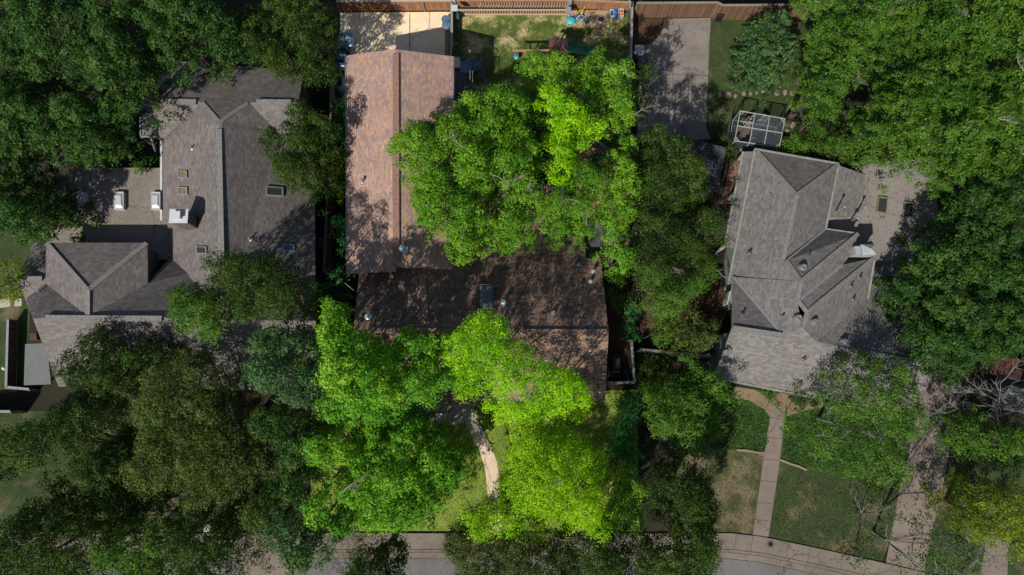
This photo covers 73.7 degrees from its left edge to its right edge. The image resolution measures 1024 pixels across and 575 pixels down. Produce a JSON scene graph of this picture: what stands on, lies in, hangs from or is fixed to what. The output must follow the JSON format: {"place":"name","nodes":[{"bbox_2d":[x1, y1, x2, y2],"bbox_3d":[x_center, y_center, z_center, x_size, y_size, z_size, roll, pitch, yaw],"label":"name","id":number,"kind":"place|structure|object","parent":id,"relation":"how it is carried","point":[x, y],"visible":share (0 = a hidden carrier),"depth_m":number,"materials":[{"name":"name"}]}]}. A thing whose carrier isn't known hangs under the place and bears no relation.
{"place":"outdoors","nodes":[
{"label":"outdoors","id":0,"kind":"place"},
{"bbox_2d":[0,226,33,393],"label":"side lawn","id":1,"kind":"structure","parent":0,"point":[9,246],"depth_m":49.35,"materials":[{"name":"green plant"}]},
{"bbox_2d":[5,319,38,390],"bbox_3d":[-35.271,5.043,48.309,1.608,1.039,5.511,-22,81,-4],"label":"wooden fence","id":2,"kind":"object","parent":1,"relation":"on","point":[11,353],"visible":1,"depth_m":48.22,"materials":[{"name":"white wood"}]},
{"bbox_2d":[0,411,164,531],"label":"front lawn","id":3,"kind":"structure","parent":0,"point":[22,482],"depth_m":47.43,"materials":[{"name":"green plant"}]},
{"bbox_2d":[0,409,75,485],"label":"tree","id":4,"kind":"object","parent":3,"relation":"on","point":[11,470],"visible":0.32,"depth_m":43.68,"materials":[{"name":"green plant"}]},
{"bbox_2d":[0,390,196,495],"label":"elm tree","id":5,"kind":"object","parent":3,"relation":"on","point":[79,411],"visible":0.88,"depth_m":40.03,"materials":[{"name":"green plant"}]},
{"bbox_2d":[36,468,192,537],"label":"elm tree","id":6,"kind":"object","parent":3,"relation":"on","point":[73,491],"visible":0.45,"depth_m":42.39,"materials":[{"name":"green plant"}]},
{"bbox_2d":[63,432,180,518],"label":"elm tree","id":7,"kind":"object","parent":3,"relation":"on","point":[109,496],"visible":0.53,"depth_m":40.86,"materials":[{"name":"green plant"}]},
{"bbox_2d":[178,476,303,530],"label":"front lawn","id":8,"kind":"structure","parent":0,"point":[209,511],"depth_m":47.23,"materials":[{"name":"green plant"}]},
{"bbox_2d":[85,502,234,574],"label":"oak tree","id":9,"kind":"object","parent":8,"relation":"on","point":[150,541],"visible":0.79,"depth_m":39.81,"materials":[{"name":"green plant"}]},
{"bbox_2d":[154,506,276,574],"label":"oak tree","id":10,"kind":"object","parent":8,"relation":"on","point":[212,549],"visible":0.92,"depth_m":38.97,"materials":[{"name":"green plant"}]},
{"bbox_2d":[211,473,299,536],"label":"elm tree","id":11,"kind":"object","parent":8,"relation":"on","point":[262,514],"visible":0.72,"depth_m":39.28,"materials":[{"name":"green plant"}]},
{"bbox_2d":[340,12,451,103],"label":"driveway","id":12,"kind":"structure","parent":0,"point":[372,31],"depth_m":52.95,"materials":[{"name":"beige concrete"}]},
{"bbox_2d":[1,559,815,574],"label":"road","id":13,"kind":"structure","parent":0,"point":[444,567],"depth_m":46.48,"materials":[{"name":"grey asphalt"}]},
{"bbox_2d":[5,551,846,574],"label":"gutter strip","id":14,"kind":"object","parent":13,"relation":"on","point":[781,563],"visible":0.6,"depth_m":46.59,"materials":[{"name":"concrete"}]},
{"bbox_2d":[0,531,930,574],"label":"sidewalk","id":15,"kind":"structure","parent":0,"point":[817,556],"depth_m":46.63,"materials":[{"name":"concrete"}]},
{"bbox_2d":[340,530,411,574],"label":"oak tree","id":16,"kind":"object","parent":15,"relation":"on","point":[381,553],"visible":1,"depth_m":40.23,"materials":[{"name":"green plant"}]},
{"bbox_2d":[310,390,638,530],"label":"front lawn","id":17,"kind":"structure","parent":0,"point":[603,420],"depth_m":47.75,"materials":[{"name":"green plant"}]},
{"bbox_2d":[243,397,333,512],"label":"cedar elm tree","id":18,"kind":"object","parent":17,"relation":"on","point":[290,467],"visible":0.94,"depth_m":39.39,"materials":[{"name":"green plant"}]},
{"bbox_2d":[253,501,378,574],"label":"maple tree","id":19,"kind":"object","parent":17,"relation":"on","point":[300,558],"visible":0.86,"depth_m":38.47,"materials":[{"name":"green plant"}]},
{"bbox_2d":[299,423,366,545],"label":"maple tree","id":20,"kind":"object","parent":17,"relation":"on","point":[317,453],"visible":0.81,"depth_m":38.89,"materials":[{"name":"green plant"}]},
{"bbox_2d":[332,413,477,536],"bbox_3d":[-6.601,11.347,42.054,8.606,11.428,7.495,0,81,0],"label":"maple tree","id":21,"kind":"object","parent":17,"relation":"on","point":[386,486],"visible":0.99,"depth_m":39.12,"materials":[{"name":"green plant"}]},
{"bbox_2d":[473,433,501,532],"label":"tan walk","id":22,"kind":"structure","parent":17,"relation":"on","point":[489,460],"depth_m":47.55,"materials":[{"name":"beige concrete"}]},
{"bbox_2d":[455,483,573,546],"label":"elm tree","id":23,"kind":"object","parent":17,"relation":"on","point":[505,508],"visible":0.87,"depth_m":40.06,"materials":[{"name":"green plant"}]},
{"bbox_2d":[478,358,594,430],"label":"elm tree","id":24,"kind":"object","parent":17,"relation":"on","point":[558,398],"visible":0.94,"depth_m":37.96,"materials":[{"name":"green plant"}]},
{"bbox_2d":[494,416,619,553],"bbox_3d":[2.764,11.499,41.116,8.239,13.148,6.674,31,82,5],"label":"elm tree","id":25,"kind":"object","parent":17,"relation":"on","point":[562,481],"visible":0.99,"depth_m":37.90,"materials":[{"name":"green plant"}]},
{"bbox_2d":[602,439,644,537],"bbox_3d":[7.386,13.607,46.039,3.368,2.729,6.686,0,81,0],"label":"evergreen hedge","id":26,"kind":"object","parent":17,"relation":"on","point":[612,452],"visible":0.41,"depth_m":45.63,"materials":[{"name":"green plant"}]},
{"bbox_2d":[597,447,650,539],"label":"holly tree","id":27,"kind":"object","parent":17,"relation":"on","point":[622,506],"visible":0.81,"depth_m":42.36,"materials":[{"name":"green plant"}]},
{"bbox_2d":[607,388,646,463],"bbox_3d":[7.900,9.377,46.601,2.987,3.013,5.222,0,81,0],"label":"evergreen shrub","id":28,"kind":"object","parent":17,"relation":"on","point":[621,432],"visible":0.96,"depth_m":45.99,"materials":[{"name":"green plant"}]},
{"bbox_2d":[0,0,1023,574],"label":"ground","id":29,"kind":"structure","parent":0,"point":[52,392],"depth_m":50.04,"materials":[{"name":"green plant"}]},
{"bbox_2d":[0,253,37,304],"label":"tree","id":30,"kind":"object","parent":29,"relation":"on","point":[7,286],"visible":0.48,"depth_m":45.73,"materials":[{"name":"green plant"}]},
{"bbox_2d":[24,343,51,384],"bbox_3d":[-32.139,5.396,47.509,1.870,2.500,2.898,-5,81,-1],"label":"patio cover","id":31,"kind":"object","parent":29,"relation":"on","point":[36,368],"visible":0.79,"depth_m":46.25,"materials":[{"name":"grey"}]},
{"bbox_2d":[0,135,105,247],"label":"maple tree","id":32,"kind":"object","parent":29,"relation":"on","point":[53,210],"visible":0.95,"depth_m":44.23,"materials":[{"name":"green plant"}]},
{"bbox_2d":[0,27,105,101],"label":"maple tree","id":33,"kind":"object","parent":29,"relation":"on","point":[36,66],"visible":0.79,"depth_m":44.24,"materials":[{"name":"green plant"}]},
{"bbox_2d":[0,0,157,137],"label":"maple tree","id":34,"kind":"object","parent":29,"relation":"on","point":[40,30],"visible":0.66,"depth_m":41.44,"materials":[{"name":"green plant"}]},
{"bbox_2d":[0,66,159,174],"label":"maple tree","id":35,"kind":"object","parent":29,"relation":"on","point":[18,97],"visible":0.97,"depth_m":43.37,"materials":[{"name":"green plant"}]},
{"bbox_2d":[0,489,167,574],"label":"oak tree","id":36,"kind":"object","parent":29,"relation":"on","point":[15,562],"visible":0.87,"depth_m":38.98,"materials":[{"name":"green plant"}]},
{"bbox_2d":[48,321,190,416],"bbox_3d":[-24.390,5.242,43.962,7.810,9.587,6.101,0,81,0],"label":"elm tree","id":37,"kind":"object","parent":29,"relation":"on","point":[89,356],"visible":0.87,"depth_m":41.21,"materials":[{"name":"green plant"}]},
{"bbox_2d":[73,0,176,131],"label":"maple tree","id":38,"kind":"object","parent":29,"relation":"on","point":[105,50],"visible":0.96,"depth_m":41.31,"materials":[{"name":"green plant"}]},
{"bbox_2d":[18,61,322,391],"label":"house","id":39,"kind":"structure","parent":29,"relation":"on","point":[71,288],"depth_m":45.61,"materials":[{"name":"beige"}]},
{"bbox_2d":[114,343,279,514],"bbox_3d":[-18.663,9.009,41.852,7.923,12.573,10.764,-32,82,-5],"label":"cedar elm tree","id":40,"kind":"object","parent":29,"relation":"on","point":[160,400],"visible":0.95,"depth_m":38.69,"materials":[{"name":"green plant"}]},
{"bbox_2d":[129,0,287,89],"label":"maple tree","id":41,"kind":"object","parent":29,"relation":"on","point":[171,15],"visible":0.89,"depth_m":42.44,"materials":[{"name":"green plant"}]},
{"bbox_2d":[164,279,258,355],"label":"elm tree","id":42,"kind":"object","parent":29,"relation":"on","point":[205,307],"visible":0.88,"depth_m":38.61,"materials":[{"name":"green plant"}]},
{"bbox_2d":[237,535,291,574],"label":"driveway apron","id":43,"kind":"object","parent":29,"relation":"on","point":[259,570],"visible":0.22,"depth_m":46.41,"materials":[{"name":"beige concrete"}]},
{"bbox_2d":[199,247,331,332],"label":"elm tree","id":44,"kind":"object","parent":29,"relation":"on","point":[263,266],"visible":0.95,"depth_m":37.62,"materials":[{"name":"green plant"}]},
{"bbox_2d":[222,0,345,95],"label":"elm tree","id":45,"kind":"object","parent":29,"relation":"on","point":[267,17],"visible":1,"depth_m":44.75,"materials":[{"name":"green plant"}]},
{"bbox_2d":[238,320,345,416],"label":"maple tree","id":46,"kind":"object","parent":29,"relation":"on","point":[267,373],"visible":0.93,"depth_m":35.34,"materials":[{"name":"green plant"}]},
{"bbox_2d":[250,97,349,216],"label":"oak tree","id":47,"kind":"object","parent":29,"relation":"on","point":[297,159],"visible":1,"depth_m":43.28,"materials":[{"name":"green plant"}]},
{"bbox_2d":[322,66,338,277],"bbox_3d":[-13.278,-8.572,50.222,0.225,1.739,15.624,0,81,0],"label":"wooden fence","id":48,"kind":"object","parent":29,"relation":"on","point":[328,240],"visible":0.52,"depth_m":49.64,"materials":[{"name":"brown wood"}]},
{"bbox_2d":[311,295,424,441],"bbox_3d":[-8.305,5.098,40.920,6.104,15.632,8.088,0,81,0],"label":"maple tree","id":49,"kind":"object","parent":29,"relation":"on","point":[341,389],"visible":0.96,"depth_m":36.38,"materials":[{"name":"green plant"}]},
{"bbox_2d":[336,0,451,12],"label":"wooden fence","id":50,"kind":"object","parent":29,"relation":"on","point":[389,5],"visible":0.88,"depth_m":52.49,"materials":[{"name":"brown wood"}]},
{"bbox_2d":[392,324,454,411],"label":"maple tree","id":51,"kind":"object","parent":29,"relation":"on","point":[430,360],"visible":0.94,"depth_m":38.12,"materials":[{"name":"green plant"}]},
{"bbox_2d":[16,547,861,574],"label":"kerb","id":52,"kind":"structure","parent":29,"relation":"on","point":[721,550],"depth_m":46.55,"materials":[{"name":"concrete"}]},
{"bbox_2d":[385,80,554,266],"bbox_3d":[-2.437,-6.721,44.319,10.487,12.788,11.308,-21,81,-3],"label":"oak tree","id":53,"kind":"object","parent":29,"relation":"on","point":[449,129],"visible":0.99,"depth_m":40.49,"materials":[{"name":"green plant"}]},
{"bbox_2d":[345,49,608,408],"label":"house","id":54,"kind":"structure","parent":29,"relation":"on","point":[383,88],"depth_m":45.01,"materials":[{"name":"brick"}]},
{"bbox_2d":[440,308,547,403],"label":"elm tree","id":55,"kind":"object","parent":29,"relation":"on","point":[480,354],"visible":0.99,"depth_m":37.21,"materials":[{"name":"green plant"}]},
{"bbox_2d":[441,510,581,574],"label":"live oak tree","id":56,"kind":"object","parent":29,"relation":"on","point":[501,549],"visible":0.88,"depth_m":40.06,"materials":[{"name":"green plant"}]},
{"bbox_2d":[455,0,630,11],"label":"wooden fence","id":57,"kind":"object","parent":29,"relation":"on","point":[599,4],"visible":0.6,"depth_m":52.63,"materials":[{"name":"brown wood"}]},
{"bbox_2d":[458,3,568,14],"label":"rolling gate","id":58,"kind":"structure","parent":57,"relation":"attached to","point":[510,11],"depth_m":52.48,"materials":[{"name":"brown wood"}]},
{"bbox_2d":[530,81,609,191],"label":"garden tree","id":59,"kind":"object","parent":29,"relation":"on","point":[560,155],"visible":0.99,"depth_m":40.79,"materials":[{"name":"green plant"}]},
{"bbox_2d":[528,158,615,257],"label":"garden tree","id":60,"kind":"object","parent":29,"relation":"on","point":[559,216],"visible":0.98,"depth_m":41.13,"materials":[{"name":"green plant"}]},
{"bbox_2d":[506,43,654,140],"bbox_3d":[4.524,-12.872,46.383,9.868,10.751,5.120,22,81,4],"label":"garden tree","id":61,"kind":"object","parent":29,"relation":"on","point":[590,86],"visible":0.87,"depth_m":43.13,"materials":[{"name":"green plant"}]},
{"bbox_2d":[557,515,670,574],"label":"live oak tree","id":62,"kind":"object","parent":29,"relation":"on","point":[611,566],"visible":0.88,"depth_m":37.97,"materials":[{"name":"green plant"}]},
{"bbox_2d":[632,19,662,45],"bbox_3d":[10.480,-19.747,52.950,2.492,0.001,2.286,0,81,0],"label":"mulch bed","id":63,"kind":"object","parent":29,"relation":"on","point":[645,31],"visible":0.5,"depth_m":52.98,"materials":[{"name":"brown soil"}]},
{"bbox_2d":[634,349,675,408],"bbox_3d":[10.028,6.404,47.291,3.218,2.628,4.378,0,81,0],"label":"evergreen shrub","id":64,"kind":"object","parent":29,"relation":"on","point":[655,367],"visible":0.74,"depth_m":47.09,"materials":[{"name":"green plant"}]},
{"bbox_2d":[627,121,712,243],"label":"oak tree","id":65,"kind":"object","parent":29,"relation":"on","point":[666,172],"visible":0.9,"depth_m":42.71,"materials":[{"name":"green plant"}]},
{"bbox_2d":[622,204,731,297],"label":"cedar tree","id":66,"kind":"object","parent":29,"relation":"on","point":[667,257],"visible":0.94,"depth_m":42.43,"materials":[{"name":"green plant"}]},
{"bbox_2d":[637,282,724,334],"bbox_3d":[12.371,1.568,49.400,6.671,0.001,4.106,0,81,0],"label":"mulch bed","id":67,"kind":"object","parent":29,"relation":"on","point":[711,313],"visible":0.33,"depth_m":49.40,"materials":[{"name":"brown soil"}]},
{"bbox_2d":[627,259,722,319],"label":"cedar tree","id":68,"kind":"object","parent":67,"relation":"on","point":[670,294],"visible":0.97,"depth_m":41.74,"materials":[{"name":"green plant"}]},
{"bbox_2d":[638,448,724,574],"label":"live oak tree","id":69,"kind":"object","parent":29,"relation":"on","point":[699,556],"visible":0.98,"depth_m":37.57,"materials":[{"name":"green plant"}]},
{"bbox_2d":[635,351,743,461],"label":"elm tree","id":70,"kind":"object","parent":29,"relation":"on","point":[666,416],"visible":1,"depth_m":42.01,"materials":[{"name":"green plant"}]},
{"bbox_2d":[662,305,720,356],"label":"magnolia tree","id":71,"kind":"object","parent":29,"relation":"on","point":[698,338],"visible":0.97,"depth_m":43.57,"materials":[{"name":"green plant"}]},
{"bbox_2d":[667,135,725,196],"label":"shed","id":72,"kind":"structure","parent":29,"relation":"on","point":[715,154],"depth_m":48.46,"materials":[{"name":"grey"}]},
{"bbox_2d":[633,1,811,19],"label":"wooden fence","id":73,"kind":"object","parent":29,"relation":"on","point":[711,9],"visible":0.82,"depth_m":52.00,"materials":[{"name":"brown wood"}]},
{"bbox_2d":[693,382,771,451],"bbox_3d":[15.663,9.091,48.145,6.017,0.001,4.981,0,81,0],"label":"ivy bed","id":74,"kind":"object","parent":29,"relation":"on","point":[746,432],"visible":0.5,"depth_m":48.04,"materials":[{"name":"green plant"}]},
{"bbox_2d":[785,124,858,169],"bbox_3d":[22.653,-9.865,49.059,5.401,4.494,2.927,23,81,4],"label":"evergreen shrub","id":75,"kind":"object","parent":29,"relation":"on","point":[847,161],"visible":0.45,"depth_m":48.30,"materials":[{"name":"green plant"}]},
{"bbox_2d":[709,148,938,411],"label":"house","id":76,"kind":"structure","parent":29,"relation":"on","point":[806,256],"depth_m":45.50,"materials":[{"name":"beige"}]},
{"bbox_2d":[780,399,905,487],"bbox_3d":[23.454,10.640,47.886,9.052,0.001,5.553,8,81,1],"label":"ivy bed","id":77,"kind":"object","parent":29,"relation":"on","point":[801,427],"visible":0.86,"depth_m":47.83,"materials":[{"name":"green plant"}]},
{"bbox_2d":[771,348,954,492],"bbox_3d":[21.300,8.113,43.310,9.072,9.920,9.556,0,81,0],"label":"sparse elm tree","id":78,"kind":"object","parent":77,"relation":"on","point":[908,431],"visible":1,"depth_m":40.78,"materials":[{"name":"green plant"}]},
{"bbox_2d":[814,52,1023,199],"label":"pecan tree","id":79,"kind":"object","parent":29,"relation":"on","point":[1004,109],"visible":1,"depth_m":41.98,"materials":[{"name":"green plant"}]},
{"bbox_2d":[852,0,1023,109],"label":"pecan tree","id":80,"kind":"object","parent":29,"relation":"on","point":[1006,17],"visible":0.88,"depth_m":42.19,"materials":[{"name":"green plant"}]},
{"bbox_2d":[871,216,1023,392],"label":"maple tree","id":81,"kind":"object","parent":29,"relation":"on","point":[997,270],"visible":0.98,"depth_m":41.69,"materials":[{"name":"green plant"}]},
{"bbox_2d":[894,163,1023,248],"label":"pecan tree","id":82,"kind":"object","parent":29,"relation":"on","point":[989,202],"visible":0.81,"depth_m":43.13,"materials":[{"name":"green plant"}]},
{"bbox_2d":[906,357,1023,449],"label":"dead tree","id":83,"kind":"object","parent":29,"relation":"on","point":[1009,408],"visible":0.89,"depth_m":43.85,"materials":[{"name":"grey wood"}]},
{"bbox_2d":[931,402,1023,475],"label":"leafy tree","id":84,"kind":"object","parent":29,"relation":"on","point":[1005,439],"visible":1,"depth_m":43.04,"materials":[{"name":"green plant"}]},
{"bbox_2d":[454,13,628,259],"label":"back lawn","id":85,"kind":"structure","parent":0,"point":[479,84],"depth_m":52.79,"materials":[{"name":"green plant"}]},
{"bbox_2d":[512,36,592,90],"bbox_3d":[2.885,-18.203,51.181,6.324,3.087,3.783,-26,82,-4],"label":"playset","id":86,"kind":"object","parent":85,"relation":"on","point":[560,44],"visible":0.75,"depth_m":50.25,"materials":[{"name":"brown plastic"}]},
{"bbox_2d":[593,132,644,236],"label":"garden tree","id":87,"kind":"object","parent":85,"relation":"on","point":[623,168],"visible":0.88,"depth_m":42.66,"materials":[{"name":"green plant"}]},
{"bbox_2d":[613,58,662,153],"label":"oak tree","id":88,"kind":"object","parent":85,"relation":"on","point":[643,94],"visible":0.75,"depth_m":46.08,"materials":[{"name":"green plant"}]},
{"bbox_2d":[604,260,631,384],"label":"side yard soil","id":89,"kind":"structure","parent":0,"point":[617,345],"depth_m":49.22,"materials":[{"name":"brown soil"}]},
{"bbox_2d":[590,214,639,314],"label":"feathery tree","id":90,"kind":"object","parent":89,"relation":"on","point":[615,247],"visible":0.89,"depth_m":44.80,"materials":[{"name":"green plant"}]},
{"bbox_2d":[637,18,710,139],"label":"neighbour driveway","id":91,"kind":"structure","parent":0,"point":[687,57],"depth_m":52.30,"materials":[{"name":"grey concrete"}]},
{"bbox_2d":[676,450,763,534],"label":"dry lawn","id":92,"kind":"structure","parent":0,"point":[741,480],"depth_m":47.41,"materials":[{"name":"beige plant"}]},
{"bbox_2d":[753,405,785,536],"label":"front path","id":93,"kind":"structure","parent":0,"point":[766,494],"depth_m":47.48,"materials":[{"name":"beige concrete"}]},
{"bbox_2d":[707,20,862,142],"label":"neighbour back lawn","id":94,"kind":"structure","parent":0,"point":[719,116],"depth_m":52.09,"materials":[{"name":"green plant"}]},
{"bbox_2d":[724,110,784,154],"bbox_3d":[17.554,-11.120,50.191,3.790,2.638,2.384,10,81,2],"label":"screen room","id":95,"kind":"object","parent":94,"relation":"on","point":[737,132],"visible":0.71,"depth_m":51.33,"materials":[{"name":"metal"}]},
{"bbox_2d":[722,9,800,107],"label":"redbud tree","id":96,"kind":"object","parent":94,"relation":"on","point":[771,45],"visible":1,"depth_m":47.37,"materials":[{"name":"green plant"}]},
{"bbox_2d":[771,0,894,154],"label":"pecan tree","id":97,"kind":"object","parent":94,"relation":"on","point":[848,40],"visible":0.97,"depth_m":42.76,"materials":[{"name":"green plant"}]},
{"bbox_2d":[789,0,927,84],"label":"pecan tree","id":98,"kind":"object","parent":94,"relation":"on","point":[907,8],"visible":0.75,"depth_m":43.09,"materials":[{"name":"green plant"}]},
{"bbox_2d":[768,462,903,561],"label":"neighbour front lawn","id":99,"kind":"structure","parent":0,"point":[792,479],"depth_m":47.08,"materials":[{"name":"green plant"}]},
{"bbox_2d":[836,489,1020,574],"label":"sparse elm tree","id":100,"kind":"object","parent":99,"relation":"on","point":[945,550],"visible":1,"depth_m":40.13,"materials":[{"name":"green plant"}]},
{"bbox_2d":[886,356,961,571],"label":"driveway","id":101,"kind":"structure","parent":0,"point":[913,496],"depth_m":47.42,"materials":[{"name":"grey concrete"}]},
{"bbox_2d":[924,407,1023,574],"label":"side lawn","id":102,"kind":"structure","parent":0,"point":[996,473],"depth_m":47.31,"materials":[{"name":"green plant"}]},
{"bbox_2d":[917,462,1023,564],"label":"honey locust tree","id":103,"kind":"object","parent":102,"relation":"on","point":[977,514],"visible":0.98,"depth_m":42.43,"materials":[{"name":"green plant"}]},
{"bbox_2d":[980,520,1008,574],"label":"driveway","id":104,"kind":"structure","parent":0,"point":[1003,567],"depth_m":46.53,"materials":[{"name":"beige concrete"}]},
{"bbox_2d":[984,357,1023,412],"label":"house","id":105,"kind":"structure","parent":0,"point":[1002,369],"depth_m":46.00,"materials":[{"name":"brown"}]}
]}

